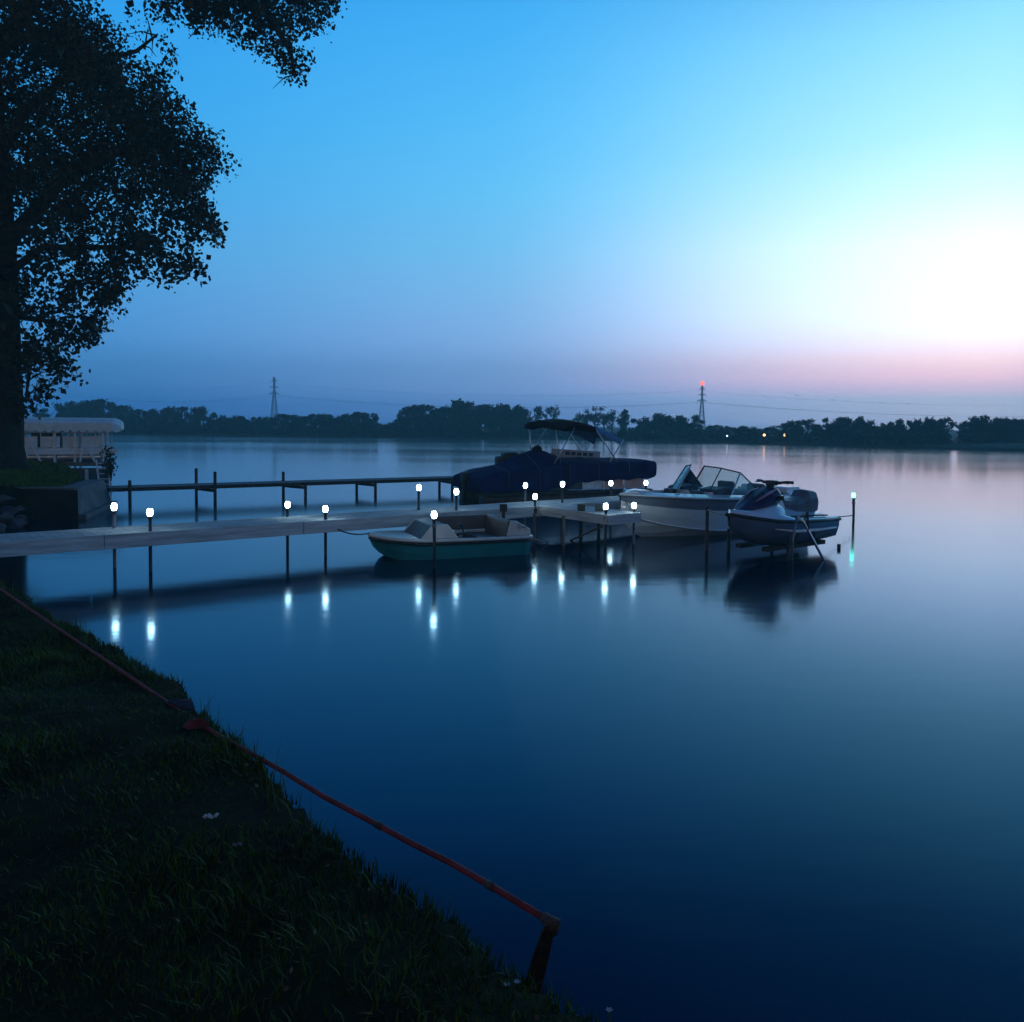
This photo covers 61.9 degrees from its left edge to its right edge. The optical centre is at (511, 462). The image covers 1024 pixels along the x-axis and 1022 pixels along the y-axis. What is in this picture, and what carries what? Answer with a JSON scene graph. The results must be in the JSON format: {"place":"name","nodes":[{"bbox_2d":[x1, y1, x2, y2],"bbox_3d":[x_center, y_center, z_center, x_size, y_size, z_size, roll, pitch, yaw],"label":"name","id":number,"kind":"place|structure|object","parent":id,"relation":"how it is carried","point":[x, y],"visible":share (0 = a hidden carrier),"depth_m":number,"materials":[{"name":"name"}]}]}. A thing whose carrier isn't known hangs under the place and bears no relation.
{"place":"outdoors","nodes":[
{"label":"outdoors","id":0,"kind":"place"},
{"bbox_2d":[0,459,79,486],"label":"hill grass","id":1,"kind":"structure","parent":0,"point":[47,469],"depth_m":23.67,"materials":[{"name":"green plant"}]},
{"bbox_2d":[0,466,608,1021],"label":"ground","id":2,"kind":"structure","parent":0,"point":[258,810],"depth_m":2.91,"materials":[{"name":"green plant"}]},
{"bbox_2d":[0,494,16,504],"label":"boulder","id":3,"kind":"object","parent":2,"relation":"on","point":[4,499],"visible":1,"depth_m":21.28,"materials":[{"name":"stone"}]},
{"bbox_2d":[17,479,116,519],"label":"seawall","id":4,"kind":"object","parent":2,"relation":"on","point":[86,499],"visible":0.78,"depth_m":21.51,"materials":[{"name":"concrete"}]},
{"bbox_2d":[59,462,107,465],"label":"walkway","id":5,"kind":"structure","parent":2,"relation":"on","point":[81,463],"depth_m":32.06,"materials":[{"name":"grey wood"}]},
{"bbox_2d":[71,468,108,485],"bbox_3d":[-17.256,1.007,31.833,4.025,1.550,0.350,-1,3,-22],"label":"bulkhead","id":6,"kind":"object","parent":2,"relation":"on","point":[87,473],"visible":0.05,"depth_m":32.23,"materials":[{"name":"concrete"}]},
{"bbox_2d":[99,445,117,480],"bbox_3d":[-13.955,-0.044,29.507,0.615,1.376,0.567,1,3,0],"label":"shrub","id":7,"kind":"object","parent":2,"relation":"on","point":[110,467],"visible":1,"depth_m":29.52,"materials":[{"name":"green plant"}]},
{"bbox_2d":[0,0,346,470],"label":"cottonwood tree","id":8,"kind":"object","parent":2,"relation":"on","point":[70,51],"visible":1,"depth_m":23.48,"materials":[{"name":"green plant"}]},
{"bbox_2d":[168,698,193,709],"bbox_3d":[-1.971,1.462,5.103,0.117,0.090,0.190,-2,4,-44],"label":"shore rock","id":9,"kind":"object","parent":2,"relation":"on","point":[187,704],"visible":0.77,"depth_m":5.07,"materials":[{"name":"stone"}]},
{"bbox_2d":[0,572,487,950],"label":"tall grass","id":10,"kind":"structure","parent":2,"relation":"on","point":[267,791],"depth_m":4.03,"materials":[{"name":"green plant"}]},
{"bbox_2d":[2,605,539,1019],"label":"fallen leaves","id":11,"kind":"object","parent":2,"relation":"on","point":[285,988],"visible":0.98,"depth_m":2.70,"materials":[{"name":"brown plant"}]},
{"bbox_2d":[0,588,560,993],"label":"red pipe","id":12,"kind":"object","parent":2,"relation":"on","point":[542,950],"visible":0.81,"depth_m":3.16,"materials":[{"name":"metal"}]},
{"bbox_2d":[181,718,208,729],"bbox_3d":[-1.744,1.472,4.662,0.181,0.136,0.082,1,3,0],"label":"cloth rag","id":13,"kind":"object","parent":12,"relation":"hanging from","point":[192,723],"visible":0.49,"depth_m":4.68,"materials":[{"name":"red fabric"}]},
{"bbox_2d":[0,434,1023,1021],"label":"water","id":14,"kind":"structure","parent":0,"point":[676,778],"depth_m":7.71,"materials":[{"name":"blue liquid"}]},
{"bbox_2d":[0,513,13,527],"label":"boulder","id":15,"kind":"object","parent":14,"relation":"on","point":[5,518],"visible":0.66,"depth_m":19.64,"materials":[{"name":"stone"}]},
{"bbox_2d":[8,518,25,528],"bbox_3d":[-11.377,1.406,19.618,0.345,0.279,0.294,-1,3,-23],"label":"boulder","id":16,"kind":"object","parent":14,"relation":"on","point":[15,523],"visible":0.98,"depth_m":19.53,"materials":[{"name":"stone"}]},
{"bbox_2d":[24,417,123,467],"bbox_3d":[-17.819,0.032,33.528,4.612,3.584,2.900,-1,3,-22],"label":"boat lift","id":17,"kind":"object","parent":14,"relation":"in","point":[57,424],"visible":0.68,"depth_m":32.53,"materials":[{"name":"white paint"}]},
{"bbox_2d":[24,431,111,462],"bbox_3d":[-17.814,-0.621,33.498,3.966,1.183,2.200,-1,3,-22],"label":"pontoon boat","id":18,"kind":"object","parent":17,"relation":"on","point":[42,441],"visible":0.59,"depth_m":32.74,"materials":[{"name":"white paint"}]},
{"bbox_2d":[95,460,111,485],"bbox_3d":[-15.050,0.417,31.457,0.438,0.992,1.219,-1,3,-32],"label":"ladder","id":19,"kind":"object","parent":14,"relation":"on","point":[98,478],"visible":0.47,"depth_m":31.41,"materials":[{"name":"grey metal"}]},
{"bbox_2d":[106,468,453,504],"bbox_3d":[-6.792,1.145,28.831,12.516,1.978,1.298,-1,3,-32],"label":"dock","id":20,"kind":"object","parent":14,"relation":"in","point":[214,486],"visible":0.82,"depth_m":27.88,"materials":[{"name":"grey wood"}]},
{"bbox_2d":[0,487,646,571],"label":"dock","id":21,"kind":"object","parent":14,"relation":"in","point":[114,537],"visible":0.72,"depth_m":15.15,"materials":[{"name":"wood"}]},
{"bbox_2d":[431,522,436,567],"bbox_3d":[-1.346,1.917,14.708,0.090,1.813,0.086,1,3,0],"label":"mooring post","id":22,"kind":"object","parent":14,"relation":"in","point":[433,525],"visible":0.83,"depth_m":14.66,"materials":[{"name":"metal"}]},
{"bbox_2d":[368,514,532,559],"bbox_3d":[-1.231,1.476,16.336,3.082,0.788,1.504,-1,3,-22],"label":"pedal boat","id":23,"kind":"object","parent":14,"relation":"on","point":[475,536],"visible":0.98,"depth_m":15.92,"materials":[{"name":"teal plastic"}]},
{"bbox_2d":[453,419,656,503],"bbox_3d":[1.383,-0.010,28.124,6.429,2.852,2.631,-1,3,-24],"label":"covered boat","id":24,"kind":"object","parent":14,"relation":"on","point":[580,473],"visible":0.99,"depth_m":27.21,"materials":[{"name":"fabric"}]},
{"bbox_2d":[533,489,640,547],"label":"finger pier","id":25,"kind":"structure","parent":14,"relation":"in","point":[589,514],"depth_m":17.81,"materials":[{"name":"wood"}]},
{"bbox_2d":[705,505,708,549],"bbox_3d":[3.897,1.808,17.094,0.084,1.905,0.080,1,3,0],"label":"mooring post","id":26,"kind":"object","parent":14,"relation":"in","point":[706,527],"visible":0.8,"depth_m":17.05,"materials":[{"name":"metal"}]},
{"bbox_2d":[618,464,799,535],"bbox_3d":[4.665,0.971,20.192,5.428,1.870,2.192,-1,3,-32],"label":"runabout","id":27,"kind":"object","parent":14,"relation":"on","point":[677,508],"visible":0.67,"depth_m":18.98,"materials":[{"name":"grey plastic"}]},
{"bbox_2d":[727,512,840,560],"bbox_3d":[5.692,1.837,16.833,2.394,1.902,2.091,-2,3,-38],"label":"jet ski lift","id":28,"kind":"object","parent":14,"relation":"in","point":[787,546],"visible":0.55,"depth_m":16.12,"materials":[{"name":"grey metal"}]},
{"bbox_2d":[725,479,841,546],"bbox_3d":[5.242,0.996,16.807,3.111,1.316,1.208,-2,3,-38],"label":"jet ski","id":29,"kind":"object","parent":28,"relation":"on","point":[765,516],"visible":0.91,"depth_m":16.23,"materials":[{"name":"white plastic"}]},
{"bbox_2d":[0,0,1023,429],"label":"sky","id":30,"kind":"structure","parent":0,"point":[530,204],"materials":[{"name":"blue"}]},
{"bbox_2d":[24,423,1023,451],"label":"shore","id":31,"kind":"structure","parent":0,"point":[1000,446],"depth_m":121.17,"materials":[{"name":"green plant"}]},
{"bbox_2d":[52,402,73,417],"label":"tree","id":32,"kind":"object","parent":31,"relation":"on","point":[60,408],"visible":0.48,"depth_m":156.99,"materials":[{"name":"green plant"}]},
{"bbox_2d":[60,401,87,417],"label":"tree","id":33,"kind":"object","parent":31,"relation":"on","point":[74,412],"visible":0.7,"depth_m":156.04,"materials":[{"name":"green plant"}]},
{"bbox_2d":[76,399,108,417],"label":"tree","id":34,"kind":"object","parent":31,"relation":"on","point":[92,400],"visible":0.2,"depth_m":157.89,"materials":[{"name":"green plant"}]},
{"bbox_2d":[83,400,108,417],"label":"tree","id":35,"kind":"object","parent":31,"relation":"on","point":[92,410],"visible":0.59,"depth_m":155.15,"materials":[{"name":"green plant"}]},
{"bbox_2d":[93,400,117,415],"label":"tree","id":36,"kind":"object","parent":31,"relation":"on","point":[111,405],"visible":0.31,"depth_m":160.02,"materials":[{"name":"green plant"}]},
{"bbox_2d":[104,405,133,420],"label":"tree","id":37,"kind":"object","parent":31,"relation":"on","point":[119,409],"visible":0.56,"depth_m":158.42,"materials":[{"name":"green plant"}]},
{"bbox_2d":[116,409,142,426],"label":"tree","id":38,"kind":"object","parent":31,"relation":"on","point":[136,411],"visible":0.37,"depth_m":161.08,"materials":[{"name":"green plant"}]},
{"bbox_2d":[132,409,155,426],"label":"tree","id":39,"kind":"object","parent":31,"relation":"on","point":[143,413],"visible":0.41,"depth_m":159.75,"materials":[{"name":"green plant"}]},
{"bbox_2d":[146,408,165,426],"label":"tree","id":40,"kind":"object","parent":31,"relation":"on","point":[149,417],"visible":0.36,"depth_m":158.45,"materials":[{"name":"green plant"}]},
{"bbox_2d":[153,406,182,425],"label":"tree","id":41,"kind":"object","parent":31,"relation":"on","point":[159,417],"visible":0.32,"depth_m":156.17,"materials":[{"name":"green plant"}]},
{"bbox_2d":[159,406,185,424],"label":"tree","id":42,"kind":"object","parent":31,"relation":"on","point":[165,412],"visible":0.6,"depth_m":154.43,"materials":[{"name":"green plant"}]},
{"bbox_2d":[169,406,200,429],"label":"tree","id":43,"kind":"object","parent":31,"relation":"on","point":[177,414],"visible":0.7,"depth_m":153.87,"materials":[{"name":"green plant"}]},
{"bbox_2d":[183,408,206,428],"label":"tree","id":44,"kind":"object","parent":31,"relation":"on","point":[192,424],"visible":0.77,"depth_m":155.51,"materials":[{"name":"green plant"}]},
{"bbox_2d":[190,405,208,431],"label":"tree","id":45,"kind":"object","parent":31,"relation":"on","point":[197,412],"visible":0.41,"depth_m":156.09,"materials":[{"name":"green plant"}]},
{"bbox_2d":[201,412,217,428],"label":"tree","id":46,"kind":"object","parent":31,"relation":"on","point":[213,415],"visible":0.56,"depth_m":152.71,"materials":[{"name":"green plant"}]},
{"bbox_2d":[228,415,246,427],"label":"tree","id":47,"kind":"object","parent":31,"relation":"on","point":[237,422],"visible":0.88,"depth_m":151.64,"materials":[{"name":"green plant"}]},
{"bbox_2d":[269,377,278,422],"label":"power pylon","id":48,"kind":"object","parent":31,"relation":"on","point":[275,401],"visible":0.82,"depth_m":328.90,"materials":[{"name":"metal"}]},
{"bbox_2d":[76,382,991,405],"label":"power line","id":49,"kind":"object","parent":48,"relation":"hanging from","point":[611,394],"visible":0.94,"depth_m":304.85,"materials":[{"name":"metal"}]},
{"bbox_2d":[58,393,1014,416],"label":"power line","id":50,"kind":"object","parent":48,"relation":"hanging from","point":[561,407],"visible":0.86,"depth_m":303.64,"materials":[{"name":"metal"}]},
{"bbox_2d":[68,393,1023,416],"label":"power line","id":51,"kind":"object","parent":48,"relation":"hanging from","point":[575,407],"visible":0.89,"depth_m":303.36,"materials":[{"name":"metal"}]},
{"bbox_2d":[271,417,289,429],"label":"tree","id":52,"kind":"object","parent":31,"relation":"on","point":[276,420],"visible":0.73,"depth_m":155.06,"materials":[{"name":"green plant"}]},
{"bbox_2d":[274,413,298,428],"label":"tree","id":53,"kind":"object","parent":31,"relation":"on","point":[284,417],"visible":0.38,"depth_m":153.80,"materials":[{"name":"green plant"}]},
{"bbox_2d":[289,414,313,431],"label":"tree","id":54,"kind":"object","parent":31,"relation":"on","point":[309,417],"visible":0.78,"depth_m":149.68,"materials":[{"name":"green plant"}]},
{"bbox_2d":[302,413,321,428],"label":"tree","id":55,"kind":"object","parent":31,"relation":"on","point":[316,417],"visible":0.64,"depth_m":149.98,"materials":[{"name":"green plant"}]},
{"bbox_2d":[319,413,340,428],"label":"tree","id":56,"kind":"object","parent":31,"relation":"on","point":[325,420],"visible":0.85,"depth_m":148.93,"materials":[{"name":"green plant"}]},
{"bbox_2d":[338,414,361,427],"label":"tree","id":57,"kind":"object","parent":31,"relation":"on","point":[342,420],"visible":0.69,"depth_m":150.90,"materials":[{"name":"green plant"}]},
{"bbox_2d":[340,412,368,428],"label":"tree","id":58,"kind":"object","parent":31,"relation":"on","point":[362,415],"visible":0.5,"depth_m":151.94,"materials":[{"name":"green plant"}]},
{"bbox_2d":[353,411,379,429],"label":"tree","id":59,"kind":"object","parent":31,"relation":"on","point":[368,422],"visible":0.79,"depth_m":151.50,"materials":[{"name":"green plant"}]},
{"bbox_2d":[392,418,404,431],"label":"tree","id":60,"kind":"object","parent":31,"relation":"on","point":[397,427],"visible":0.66,"depth_m":150.83,"materials":[{"name":"green plant"}]},
{"bbox_2d":[396,409,413,430],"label":"tree","id":61,"kind":"object","parent":31,"relation":"on","point":[403,413],"visible":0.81,"depth_m":150.97,"materials":[{"name":"green plant"}]},
{"bbox_2d":[401,404,422,428],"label":"tree","id":62,"kind":"object","parent":31,"relation":"on","point":[410,413],"visible":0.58,"depth_m":150.63,"materials":[{"name":"green plant"}]},
{"bbox_2d":[406,404,433,429],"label":"tree","id":63,"kind":"object","parent":31,"relation":"on","point":[424,408],"visible":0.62,"depth_m":149.50,"materials":[{"name":"green plant"}]},
{"bbox_2d":[420,407,441,429],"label":"tree","id":64,"kind":"object","parent":31,"relation":"on","point":[430,422],"visible":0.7,"depth_m":147.24,"materials":[{"name":"green plant"}]},
{"bbox_2d":[432,406,454,429],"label":"tree","id":65,"kind":"object","parent":31,"relation":"on","point":[440,417],"visible":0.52,"depth_m":147.43,"materials":[{"name":"green plant"}]},
{"bbox_2d":[442,402,471,428],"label":"tree","id":66,"kind":"object","parent":31,"relation":"on","point":[454,420],"visible":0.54,"depth_m":146.36,"materials":[{"name":"green plant"}]},
{"bbox_2d":[439,398,476,424],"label":"tree","id":67,"kind":"object","parent":31,"relation":"on","point":[457,403],"visible":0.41,"depth_m":147.40,"materials":[{"name":"green plant"}]},
{"bbox_2d":[452,401,486,433],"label":"tree","id":68,"kind":"object","parent":31,"relation":"on","point":[468,404],"visible":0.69,"depth_m":145.19,"materials":[{"name":"green plant"}]},
{"bbox_2d":[461,404,493,431],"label":"tree","id":69,"kind":"object","parent":31,"relation":"on","point":[478,411],"visible":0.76,"depth_m":145.09,"materials":[{"name":"green plant"}]},
{"bbox_2d":[479,408,502,432],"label":"tree","id":70,"kind":"object","parent":31,"relation":"on","point":[492,427],"visible":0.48,"depth_m":145.60,"materials":[{"name":"green plant"}]},
{"bbox_2d":[485,404,525,430],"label":"tree","id":71,"kind":"object","parent":31,"relation":"on","point":[494,418],"visible":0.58,"depth_m":143.06,"materials":[{"name":"green plant"}]},
{"bbox_2d":[498,408,529,432],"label":"tree","id":72,"kind":"object","parent":31,"relation":"on","point":[520,423],"visible":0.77,"depth_m":143.06,"materials":[{"name":"green plant"}]},
{"bbox_2d":[36,415,1023,445],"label":"shore brush","id":73,"kind":"object","parent":31,"relation":"on","point":[458,431],"visible":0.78,"depth_m":138.36,"materials":[{"name":"green plant"}]},
{"bbox_2d":[517,406,543,431],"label":"tree","id":74,"kind":"object","parent":31,"relation":"on","point":[538,411],"visible":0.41,"depth_m":146.65,"materials":[{"name":"green plant"}]},
{"bbox_2d":[543,405,559,418],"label":"tree","id":75,"kind":"object","parent":31,"relation":"on","point":[549,410],"visible":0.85,"depth_m":146.43,"materials":[{"name":"green plant"}]},
{"bbox_2d":[573,409,598,423],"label":"tree","id":76,"kind":"object","parent":31,"relation":"on","point":[585,419],"visible":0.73,"depth_m":139.00,"materials":[{"name":"green plant"}]},
{"bbox_2d":[582,406,606,427],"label":"tree","id":77,"kind":"object","parent":31,"relation":"on","point":[598,414],"visible":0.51,"depth_m":141.16,"materials":[{"name":"green plant"}]},
{"bbox_2d":[591,406,615,429],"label":"tree","id":78,"kind":"object","parent":31,"relation":"on","point":[605,415],"visible":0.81,"depth_m":140.50,"materials":[{"name":"green plant"}]},
{"bbox_2d":[600,409,620,433],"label":"tree","id":79,"kind":"object","parent":31,"relation":"on","point":[609,427],"visible":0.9,"depth_m":138.97,"materials":[{"name":"green plant"}]},
{"bbox_2d":[618,409,630,436],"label":"tree","id":80,"kind":"object","parent":31,"relation":"on","point":[625,416],"visible":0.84,"depth_m":138.89,"materials":[{"name":"green plant"}]},
{"bbox_2d":[635,416,653,433],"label":"tree","id":81,"kind":"object","parent":31,"relation":"on","point":[645,423],"visible":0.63,"depth_m":135.05,"materials":[{"name":"green plant"}]},
{"bbox_2d":[648,413,675,435],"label":"tree","id":82,"kind":"object","parent":31,"relation":"on","point":[659,422],"visible":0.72,"depth_m":132.71,"materials":[{"name":"green plant"}]},
{"bbox_2d":[672,415,693,436],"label":"tree","id":83,"kind":"object","parent":31,"relation":"on","point":[680,424],"visible":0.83,"depth_m":130.32,"materials":[{"name":"green plant"}]},
{"bbox_2d":[676,414,699,434],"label":"tree","id":84,"kind":"object","parent":31,"relation":"on","point":[694,418],"visible":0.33,"depth_m":132.12,"materials":[{"name":"green plant"}]},
{"bbox_2d":[688,420,705,435],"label":"tree","id":85,"kind":"object","parent":31,"relation":"on","point":[693,431],"visible":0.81,"depth_m":130.17,"materials":[{"name":"green plant"}]},
{"bbox_2d":[697,381,706,428],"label":"power pylon","id":86,"kind":"object","parent":31,"relation":"on","point":[701,399],"visible":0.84,"depth_m":298.95,"materials":[{"name":"metal"}]},
{"bbox_2d":[766,425,781,435],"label":"tree","id":87,"kind":"object","parent":31,"relation":"on","point":[773,431],"visible":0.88,"depth_m":121.40,"materials":[{"name":"green plant"}]},
{"bbox_2d":[780,420,801,434],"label":"tree","id":88,"kind":"object","parent":31,"relation":"on","point":[789,425],"visible":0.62,"depth_m":115.91,"materials":[{"name":"green plant"}]},
{"bbox_2d":[796,418,821,435],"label":"tree","id":89,"kind":"object","parent":31,"relation":"on","point":[809,424],"visible":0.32,"depth_m":117.73,"materials":[{"name":"green plant"}]},
{"bbox_2d":[809,424,823,438],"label":"tree","id":90,"kind":"object","parent":31,"relation":"on","point":[816,430],"visible":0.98,"depth_m":114.12,"materials":[{"name":"green plant"}]},
{"bbox_2d":[822,417,837,440],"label":"tree","id":91,"kind":"object","parent":31,"relation":"on","point":[824,420],"visible":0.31,"depth_m":112.61,"materials":[{"name":"green plant"}]},
{"bbox_2d":[829,417,859,438],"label":"tree","id":92,"kind":"object","parent":31,"relation":"on","point":[845,423],"visible":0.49,"depth_m":111.92,"materials":[{"name":"green plant"}]},
{"bbox_2d":[850,418,866,435],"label":"tree","id":93,"kind":"object","parent":31,"relation":"on","point":[861,422],"visible":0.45,"depth_m":110.30,"materials":[{"name":"green plant"}]},
{"bbox_2d":[857,419,885,441],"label":"tree","id":94,"kind":"object","parent":31,"relation":"on","point":[866,424],"visible":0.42,"depth_m":108.24,"materials":[{"name":"green plant"}]},
{"bbox_2d":[886,418,905,439],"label":"tree","id":95,"kind":"object","parent":31,"relation":"on","point":[899,425],"visible":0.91,"depth_m":105.29,"materials":[{"name":"green plant"}]},
{"bbox_2d":[903,420,922,438],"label":"tree","id":96,"kind":"object","parent":31,"relation":"on","point":[912,427],"visible":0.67,"depth_m":105.66,"materials":[{"name":"green plant"}]},
{"bbox_2d":[917,416,938,438],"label":"tree","id":97,"kind":"object","parent":31,"relation":"on","point":[927,424],"visible":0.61,"depth_m":106.68,"materials":[{"name":"green plant"}]},
{"bbox_2d":[929,417,957,441],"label":"tree","id":98,"kind":"object","parent":31,"relation":"on","point":[938,427],"visible":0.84,"depth_m":105.27,"materials":[{"name":"green plant"}]},
{"bbox_2d":[955,420,972,440],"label":"tree","id":99,"kind":"object","parent":31,"relation":"on","point":[963,424],"visible":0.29,"depth_m":106.56,"materials":[{"name":"green plant"}]},
{"bbox_2d":[967,414,999,441],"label":"tree","id":100,"kind":"object","parent":31,"relation":"on","point":[980,423],"visible":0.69,"depth_m":103.45,"materials":[{"name":"green plant"}]},
{"bbox_2d":[993,417,1017,440],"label":"tree","id":101,"kind":"object","parent":31,"relation":"on","point":[1000,424],"visible":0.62,"depth_m":105.41,"materials":[{"name":"green plant"}]},
{"bbox_2d":[1002,418,1023,440],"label":"tree","id":102,"kind":"object","parent":31,"relation":"on","point":[1014,422],"visible":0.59,"depth_m":105.63,"materials":[{"name":"green plant"}]},
{"bbox_3d":[-12.372,1.149,20.235,0.567,0.339,0.573,1,3,14],"label":"boulder","id":103,"kind":"object","parent":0,"visible":0},
{"bbox_2d":[0,505,17,514],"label":"boulder","id":104,"kind":"object","parent":103,"relation":"on","point":[13,510],"visible":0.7,"depth_m":20.20,"materials":[{"name":"stone"}]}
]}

